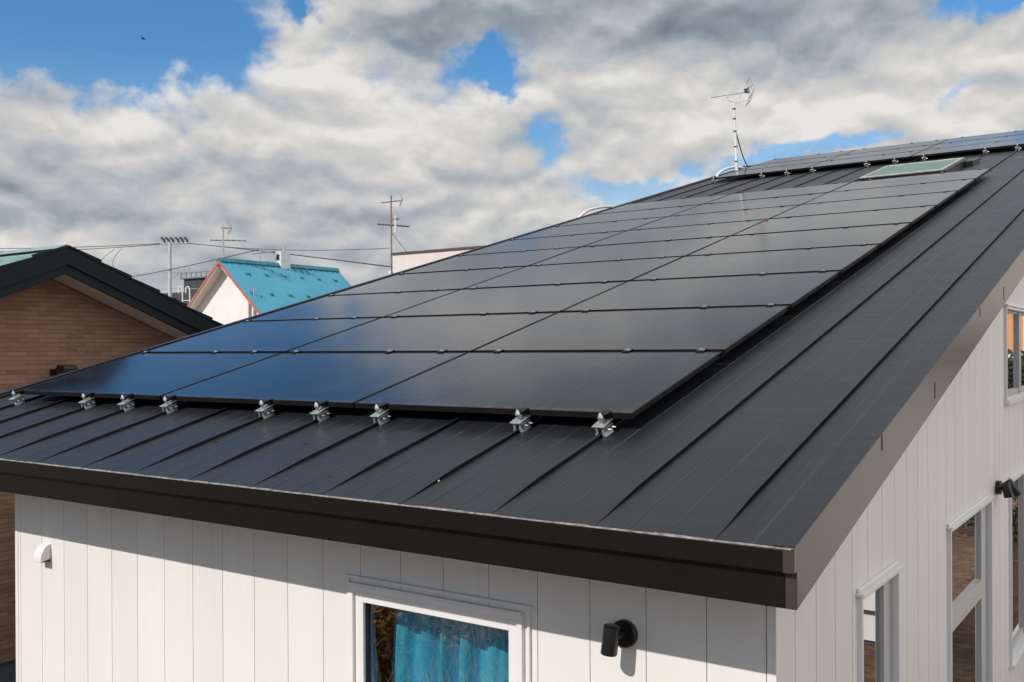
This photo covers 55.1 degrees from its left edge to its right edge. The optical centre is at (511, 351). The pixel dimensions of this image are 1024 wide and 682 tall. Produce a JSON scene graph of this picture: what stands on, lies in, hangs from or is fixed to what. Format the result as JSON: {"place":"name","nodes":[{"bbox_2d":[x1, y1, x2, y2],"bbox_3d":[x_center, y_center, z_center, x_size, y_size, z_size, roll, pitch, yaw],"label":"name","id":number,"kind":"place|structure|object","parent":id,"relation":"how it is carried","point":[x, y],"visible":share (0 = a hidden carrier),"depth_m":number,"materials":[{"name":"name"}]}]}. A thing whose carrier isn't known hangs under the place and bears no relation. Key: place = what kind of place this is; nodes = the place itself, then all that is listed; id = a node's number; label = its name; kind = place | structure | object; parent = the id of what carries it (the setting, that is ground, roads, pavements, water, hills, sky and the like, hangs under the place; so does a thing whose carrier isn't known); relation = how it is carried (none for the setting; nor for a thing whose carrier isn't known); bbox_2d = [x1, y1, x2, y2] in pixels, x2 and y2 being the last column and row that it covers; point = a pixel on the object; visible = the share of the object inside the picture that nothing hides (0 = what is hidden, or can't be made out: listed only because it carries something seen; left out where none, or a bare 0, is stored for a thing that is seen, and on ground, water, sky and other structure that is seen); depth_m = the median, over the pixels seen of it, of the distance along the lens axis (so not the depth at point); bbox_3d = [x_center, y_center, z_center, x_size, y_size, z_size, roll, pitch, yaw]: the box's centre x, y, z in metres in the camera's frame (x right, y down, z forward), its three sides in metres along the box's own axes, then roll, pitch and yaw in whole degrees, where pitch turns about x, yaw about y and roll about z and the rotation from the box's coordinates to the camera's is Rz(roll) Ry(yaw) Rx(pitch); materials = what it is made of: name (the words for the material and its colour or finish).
{"place":"outdoors","nodes":[
{"label":"outdoors","id":0,"kind":"place"},
{"bbox_2d":[163,271,210,303],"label":"dark building","id":1,"kind":"structure","parent":0,"point":[193,282],"depth_m":99.19,"materials":[{"name":"grey metal"}]},
{"bbox_2d":[178,286,189,301],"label":"roof ladder","id":2,"kind":"object","parent":1,"relation":"attached to","point":[185,292],"visible":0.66,"depth_m":64.87,"materials":[{"name":"white metal"}]},
{"bbox_2d":[391,245,484,272],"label":"pink building","id":3,"kind":"structure","parent":0,"point":[402,261],"depth_m":42.89,"materials":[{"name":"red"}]},
{"bbox_2d":[0,0,1023,292],"label":"sky","id":4,"kind":"structure","parent":0,"point":[290,123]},
{"label":"ground","id":5,"kind":"structure","parent":0,"visible":0},
{"bbox_2d":[0,244,223,681],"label":"brick house","id":6,"kind":"structure","parent":5,"relation":"on","point":[65,304],"depth_m":11.38,"materials":[{"name":"brick"}]},
{"bbox_2d":[50,365,77,375],"bbox_3d":[-5.215,0.218,11.420,0.260,0.127,0.200,0,0,35],"label":"flood light","id":7,"kind":"object","parent":6,"relation":"attached to","point":[60,369],"visible":0.92,"depth_m":11.37,"materials":[{"name":"black paint"}]},
{"bbox_2d":[159,237,198,299],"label":"utility pole","id":8,"kind":"object","parent":5,"relation":"on","point":[169,288],"visible":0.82,"depth_m":76.88,"materials":[{"name":"concrete"}]},
{"bbox_2d":[0,243,159,248],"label":"power line","id":9,"kind":"object","parent":8,"relation":"attached to","point":[85,246],"visible":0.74,"depth_m":81.85,"materials":[{"name":"grey metal"}]},
{"bbox_2d":[0,244,160,251],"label":"power line","id":10,"kind":"object","parent":8,"relation":"attached to","point":[115,247],"visible":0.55,"depth_m":79.62,"materials":[{"name":"grey metal"}]},
{"bbox_2d":[132,249,257,276],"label":"power line","id":11,"kind":"object","parent":8,"relation":"attached to","point":[192,264],"visible":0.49,"depth_m":75.32,"materials":[{"name":"grey metal"}]},
{"bbox_2d":[189,243,392,267],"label":"power line","id":12,"kind":"object","parent":8,"relation":"attached to","point":[301,255],"visible":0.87,"depth_m":53.54,"materials":[{"name":"grey metal"}]},
{"bbox_2d":[224,246,389,250],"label":"power line","id":13,"kind":"object","parent":8,"relation":"attached to","point":[315,250],"visible":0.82,"depth_m":67.18,"materials":[{"name":"grey metal"}]},
{"bbox_2d":[187,246,350,324],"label":"teal roof house","id":14,"kind":"structure","parent":5,"relation":"on","point":[230,290],"depth_m":41.57,"materials":[{"name":"paint"}]},
{"bbox_2d":[210,220,245,257],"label":"tv aerial","id":15,"kind":"object","parent":14,"relation":"attached to","point":[223,228],"visible":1,"depth_m":41.06,"materials":[{"name":"grey metal"}]},
{"bbox_2d":[252,249,274,261],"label":"tv aerial","id":16,"kind":"object","parent":14,"relation":"attached to","point":[260,252],"visible":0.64,"depth_m":43.11,"materials":[{"name":"grey metal"}]},
{"bbox_2d":[377,192,410,273],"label":"utility pole","id":17,"kind":"object","parent":5,"relation":"on","point":[394,218],"visible":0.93,"depth_m":44.09,"materials":[{"name":"grey metal"}]},
{"bbox_2d":[0,146,1023,681],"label":"solar house","id":18,"kind":"structure","parent":5,"relation":"on","point":[804,490],"depth_m":4.93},
{"bbox_2d":[8,389,24,404],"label":"seam clamp","id":19,"kind":"object","parent":18,"relation":"on","point":[17,399],"visible":1,"depth_m":7.25,"materials":[{"name":"grey metal"}]},
{"bbox_2d":[33,543,50,562],"bbox_3d":[-3.023,1.296,6.310,0.086,0.112,0.069,0,0,35],"label":"vent hood","id":20,"kind":"object","parent":18,"relation":"attached to","point":[42,553],"visible":1,"depth_m":6.29,"materials":[{"name":"white paint"}]},
{"bbox_2d":[78,392,95,408],"bbox_3d":[-2.915,0.334,6.745,0.084,0.106,0.105,0,15,35],"label":"seam clamp","id":21,"kind":"object","parent":18,"relation":"on","point":[87,403],"visible":1,"depth_m":6.73,"materials":[{"name":"grey metal"}]},
{"bbox_2d":[117,393,134,410],"bbox_3d":[-2.544,0.333,6.488,0.084,0.106,0.105,0,15,35],"label":"seam clamp","id":22,"kind":"object","parent":18,"relation":"on","point":[127,404],"visible":1,"depth_m":6.48,"materials":[{"name":"grey metal"}]},
{"bbox_2d":[22,353,280,399],"bbox_3d":[-2.685,0.165,7.252,1.700,0.029,1.065,0,15,35],"label":"solar module","id":23,"kind":"object","parent":18,"relation":"attached to","point":[153,376],"visible":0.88,"depth_m":7.16,"materials":[{"name":"black glass"}]},
{"bbox_2d":[159,395,177,413],"bbox_3d":[-2.173,0.331,6.231,0.084,0.106,0.105,0,15,35],"label":"seam clamp","id":24,"kind":"object","parent":18,"relation":"on","point":[170,406],"visible":1,"depth_m":6.22,"materials":[{"name":"grey metal"}]},
{"bbox_2d":[146,318,378,352],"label":"solar module","id":25,"kind":"object","parent":18,"relation":"attached to","point":[285,336],"visible":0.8,"depth_m":8.06,"materials":[{"name":"black glass"}]},
{"bbox_2d":[255,398,274,418],"bbox_3d":[-1.432,0.329,5.718,0.084,0.106,0.105,0,15,35],"label":"seam clamp","id":26,"kind":"object","parent":18,"relation":"on","point":[265,411],"visible":1,"depth_m":5.71,"materials":[{"name":"grey metal"}]},
{"bbox_2d":[161,352,466,407],"bbox_3d":[-1.276,0.161,6.276,1.700,0.029,1.065,0,15,35],"label":"solar module","id":27,"kind":"object","parent":18,"relation":"attached to","point":[347,380],"visible":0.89,"depth_m":6.17,"materials":[{"name":"black glass"}]},
{"bbox_2d":[309,400,329,421],"bbox_3d":[-1.062,0.328,5.461,0.084,0.106,0.105,0,15,35],"label":"seam clamp","id":28,"kind":"object","parent":18,"relation":"on","point":[320,414],"visible":1,"depth_m":5.45,"materials":[{"name":"grey metal"}]},
{"bbox_2d":[247,290,457,321],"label":"solar module","id":29,"kind":"object","parent":18,"relation":"attached to","point":[381,305],"visible":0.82,"depth_m":8.95,"materials":[{"name":"black glass"}]},
{"bbox_2d":[371,605,376,681],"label":"curtain","id":30,"kind":"object","parent":18,"relation":"hanging from","point":[373,666],"visible":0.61,"depth_m":4.84,"materials":[{"name":"fabric"}]},
{"bbox_2d":[370,402,390,424],"bbox_3d":[-0.691,0.326,5.204,0.084,0.106,0.105,0,15,35],"label":"seam clamp","id":31,"kind":"object","parent":18,"relation":"on","point":[381,416],"visible":0.99,"depth_m":5.19,"materials":[{"name":"grey metal"}]},
{"bbox_2d":[287,313,555,352],"bbox_3d":[-0.665,-0.127,7.158,1.700,0.029,1.065,0,15,35],"label":"solar module","id":32,"kind":"object","parent":18,"relation":"attached to","point":[451,334],"visible":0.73,"depth_m":7.07,"materials":[{"name":"black glass"}]},
{"bbox_2d":[332,267,522,295],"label":"solar module","id":33,"kind":"object","parent":18,"relation":"attached to","point":[446,280],"visible":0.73,"depth_m":9.84,"materials":[{"name":"black glass"}]},
{"bbox_2d":[343,573,533,681],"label":"window","id":34,"kind":"structure","parent":18,"relation":"in","point":[360,595],"depth_m":4.52,"materials":[{"name":"white"}]},
{"bbox_2d":[391,609,508,681],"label":"curtain","id":35,"kind":"object","parent":18,"relation":"hanging from","point":[427,648],"visible":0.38,"depth_m":4.73,"materials":[{"name":"blue fabric"}]},
{"bbox_2d":[403,247,579,273],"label":"solar module","id":36,"kind":"object","parent":18,"relation":"attached to","point":[497,260],"visible":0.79,"depth_m":10.72,"materials":[{"name":"black glass"}]},
{"bbox_2d":[385,281,626,317],"bbox_3d":[-0.055,-0.414,8.041,1.700,0.029,1.065,0,15,35],"label":"solar module","id":37,"kind":"object","parent":18,"relation":"attached to","point":[538,299],"visible":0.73,"depth_m":7.97,"materials":[{"name":"black glass"}]},
{"bbox_2d":[510,407,532,432],"bbox_3d":[0.050,0.324,4.690,0.084,0.106,0.105,0,15,35],"label":"seam clamp","id":38,"kind":"object","parent":18,"relation":"on","point":[522,423],"visible":0.98,"depth_m":4.68,"materials":[{"name":"grey metal"}]},
{"bbox_2d":[355,352,722,418],"bbox_3d":[0.133,0.156,5.300,1.700,0.029,1.065,0,15,35],"label":"solar module","id":39,"kind":"object","parent":18,"relation":"on","point":[626,385],"visible":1,"depth_m":5.17,"materials":[{"name":"black glass"}]},
{"bbox_2d":[695,348,707,351],"bbox_3d":[1.028,-0.012,5.325,0.048,0.011,0.060,0,15,35],"label":"panel clip","id":40,"kind":"object","parent":39,"relation":"attached to","point":[701,349],"visible":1,"depth_m":5.31,"materials":[{"name":"metal"}]},
{"bbox_2d":[462,231,624,255],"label":"solar module","id":41,"kind":"object","parent":18,"relation":"attached to","point":[568,241],"visible":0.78,"depth_m":11.61,"materials":[{"name":"black glass"}]},
{"bbox_2d":[464,256,682,288],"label":"solar module","id":42,"kind":"object","parent":18,"relation":"attached to","point":[599,272],"visible":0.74,"depth_m":8.85,"materials":[{"name":"black glass"}]},
{"bbox_2d":[514,217,664,239],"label":"solar module","id":43,"kind":"object","parent":18,"relation":"attached to","point":[612,226],"visible":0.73,"depth_m":12.50,"materials":[{"name":"black glass"}]},
{"bbox_2d":[578,205,613,216],"bbox_3d":[1.320,-2.191,15.598,0.064,0.355,0.976,0,0,42],"label":"white conduit","id":44,"kind":"object","parent":18,"relation":"attached to","point":[594,208],"visible":0.86,"depth_m":15.59,"materials":[{"name":"white plastic"}]},
{"bbox_2d":[592,410,615,436],"bbox_3d":[0.421,0.322,4.434,0.084,0.106,0.105,0,15,35],"label":"seam clamp","id":45,"kind":"object","parent":18,"relation":"on","point":[603,424],"visible":0.94,"depth_m":4.42,"materials":[{"name":"metal"}]},
{"bbox_2d":[600,619,637,656],"bbox_3d":[0.415,1.135,3.882,0.112,0.121,0.142,0,0,35],"label":"wall lamp","id":46,"kind":"object","parent":18,"relation":"attached to","point":[622,633],"visible":1,"depth_m":3.85,"materials":[{"name":"black paint"}]},
{"bbox_2d":[555,205,698,226],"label":"solar module","id":47,"kind":"object","parent":18,"relation":"attached to","point":[633,215],"visible":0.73,"depth_m":13.39,"materials":[{"name":"black glass"}]},
{"bbox_2d":[529,236,728,265],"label":"solar module","id":48,"kind":"object","parent":18,"relation":"attached to","point":[658,249],"visible":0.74,"depth_m":9.75,"materials":[{"name":"black glass"}]},
{"bbox_2d":[473,305,789,353],"bbox_3d":[0.743,-0.132,6.182,1.700,0.029,1.065,0,15,35],"label":"solar module","id":49,"kind":"object","parent":18,"relation":"attached to","point":[724,330],"visible":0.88,"depth_m":6.08,"materials":[{"name":"black glass"}]},
{"bbox_2d":[594,194,729,214],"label":"solar module","id":50,"kind":"object","parent":18,"relation":"attached to","point":[667,203],"visible":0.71,"depth_m":14.27,"materials":[{"name":"black glass"}]},
{"bbox_2d":[584,219,765,246],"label":"solar module","id":51,"kind":"object","parent":18,"relation":"attached to","point":[683,232],"visible":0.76,"depth_m":10.63,"materials":[{"name":"black glass"}]},
{"bbox_2d":[562,271,839,311],"bbox_3d":[1.353,-0.420,7.064,1.700,0.029,1.065,0,15,35],"label":"solar module","id":52,"kind":"object","parent":18,"relation":"attached to","point":[792,290],"visible":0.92,"depth_m":6.98,"materials":[{"name":"black glass"}]},
{"bbox_2d":[631,205,798,229],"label":"solar module","id":53,"kind":"object","parent":18,"relation":"attached to","point":[721,217],"visible":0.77,"depth_m":11.52,"materials":[{"name":"black glass"}]},
{"bbox_2d":[716,166,742,176],"bbox_3d":[4.307,-3.552,19.456,0.797,0.306,0.066,0,0,-37],"label":"white conduit","id":54,"kind":"object","parent":18,"relation":"on","point":[725,169],"visible":0.84,"depth_m":19.40,"materials":[{"name":"white plastic"}]},
{"bbox_2d":[711,75,754,170],"bbox_3d":[4.390,-4.465,19.712,0.851,1.900,0.946,0,0,6],"label":"roof aerial","id":55,"kind":"object","parent":18,"relation":"on","point":[747,90],"visible":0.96,"depth_m":19.38,"materials":[{"name":"grey metal"}]},
{"bbox_2d":[671,193,825,215],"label":"solar module","id":56,"kind":"object","parent":18,"relation":"attached to","point":[754,204],"visible":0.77,"depth_m":12.41,"materials":[{"name":"black glass"}]},
{"bbox_2d":[631,244,879,280],"bbox_3d":[1.964,-0.708,7.947,1.700,0.029,1.065,0,15,35],"label":"solar module","id":57,"kind":"object","parent":18,"relation":"attached to","point":[842,259],"visible":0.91,"depth_m":7.87,"materials":[{"name":"black glass"}]},
{"bbox_2d":[716,161,822,178],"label":"solar module","id":58,"kind":"object","parent":18,"relation":"attached to","point":[804,166],"visible":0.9,"depth_m":17.73,"materials":[{"name":"black glass"}]},
{"bbox_2d":[705,182,850,203],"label":"solar module","id":59,"kind":"object","parent":18,"relation":"attached to","point":[804,190],"visible":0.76,"depth_m":13.28,"materials":[{"name":"black glass"}]},
{"bbox_2d":[737,155,839,170],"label":"solar module","id":60,"kind":"object","parent":18,"relation":"attached to","point":[821,159],"visible":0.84,"depth_m":18.72,"materials":[{"name":"black glass"}]},
{"bbox_2d":[687,223,910,255],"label":"solar module","id":61,"kind":"object","parent":18,"relation":"attached to","point":[880,235],"visible":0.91,"depth_m":8.76,"materials":[{"name":"black glass"}]},
{"bbox_2d":[758,150,854,164],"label":"solar module","id":62,"kind":"object","parent":18,"relation":"on","point":[806,157],"visible":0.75,"depth_m":19.61,"materials":[{"name":"black glass"}]},
{"bbox_2d":[732,205,935,235],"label":"solar module","id":63,"kind":"object","parent":18,"relation":"attached to","point":[912,215],"visible":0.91,"depth_m":9.64,"materials":[{"name":"black glass"}]},
{"bbox_2d":[770,191,957,218],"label":"solar module","id":64,"kind":"object","parent":18,"relation":"attached to","point":[908,201],"visible":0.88,"depth_m":10.53,"materials":[{"name":"black glass"}]},
{"bbox_2d":[806,150,922,168],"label":"solar module","id":65,"kind":"object","parent":18,"relation":"attached to","point":[875,158],"visible":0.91,"depth_m":16.76,"materials":[{"name":"black glass"}]},
{"bbox_2d":[856,560,903,681],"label":"window","id":66,"kind":"structure","parent":18,"relation":"in","point":[878,599],"depth_m":4.90,"materials":[{"name":"white plastic"}]},
{"bbox_2d":[826,144,936,160],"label":"solar module","id":67,"kind":"object","parent":18,"relation":"attached to","point":[883,152],"visible":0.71,"depth_m":17.75,"materials":[{"name":"black glass"}]},
{"bbox_2d":[804,178,975,203],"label":"solar module","id":68,"kind":"object","parent":18,"relation":"attached to","point":[926,188],"visible":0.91,"depth_m":11.42,"materials":[{"name":"black glass"}]},
{"bbox_2d":[843,139,947,154],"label":"solar module","id":69,"kind":"object","parent":18,"relation":"attached to","point":[897,146],"visible":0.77,"depth_m":18.62,"materials":[{"name":"black glass"}]},
{"bbox_2d":[831,168,990,191],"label":"solar module","id":70,"kind":"object","parent":18,"relation":"attached to","point":[926,178],"visible":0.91,"depth_m":12.31,"materials":[{"name":"black glass"}]},
{"bbox_2d":[910,139,1023,157],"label":"solar module","id":71,"kind":"object","parent":18,"relation":"attached to","point":[973,147],"visible":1,"depth_m":15.80,"materials":[{"name":"black glass"}]},
{"bbox_2d":[947,493,994,681],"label":"window","id":72,"kind":"structure","parent":18,"relation":"in","point":[969,535],"depth_m":6.92,"materials":[{"name":"white"}]},
{"bbox_2d":[925,134,1023,149],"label":"solar module","id":73,"kind":"object","parent":18,"relation":"attached to","point":[980,141],"visible":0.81,"depth_m":16.85,"materials":[{"name":"black glass"}]},
{"bbox_2d":[939,130,1023,143],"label":"solar module","id":74,"kind":"object","parent":18,"relation":"on","point":[1003,134],"visible":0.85,"depth_m":17.76,"materials":[{"name":"black glass"}]},
{"bbox_2d":[995,478,1021,497],"bbox_3d":[3.836,1.064,7.584,0.167,0.145,0.239,0,0,35],"label":"wall lamp","id":75,"kind":"object","parent":18,"relation":"attached to","point":[1009,488],"visible":1,"depth_m":7.58,"materials":[{"name":"black paint"}]},
{"bbox_2d":[1004,302,1023,404],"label":"window","id":76,"kind":"structure","parent":18,"relation":"in","point":[1013,313],"depth_m":8.58,"materials":[{"name":"white plastic"}]},
{"bbox_2d":[1008,466,1023,669],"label":"window","id":77,"kind":"structure","parent":18,"relation":"in","point":[1016,504],"depth_m":8.69,"materials":[{"name":"white plastic"}]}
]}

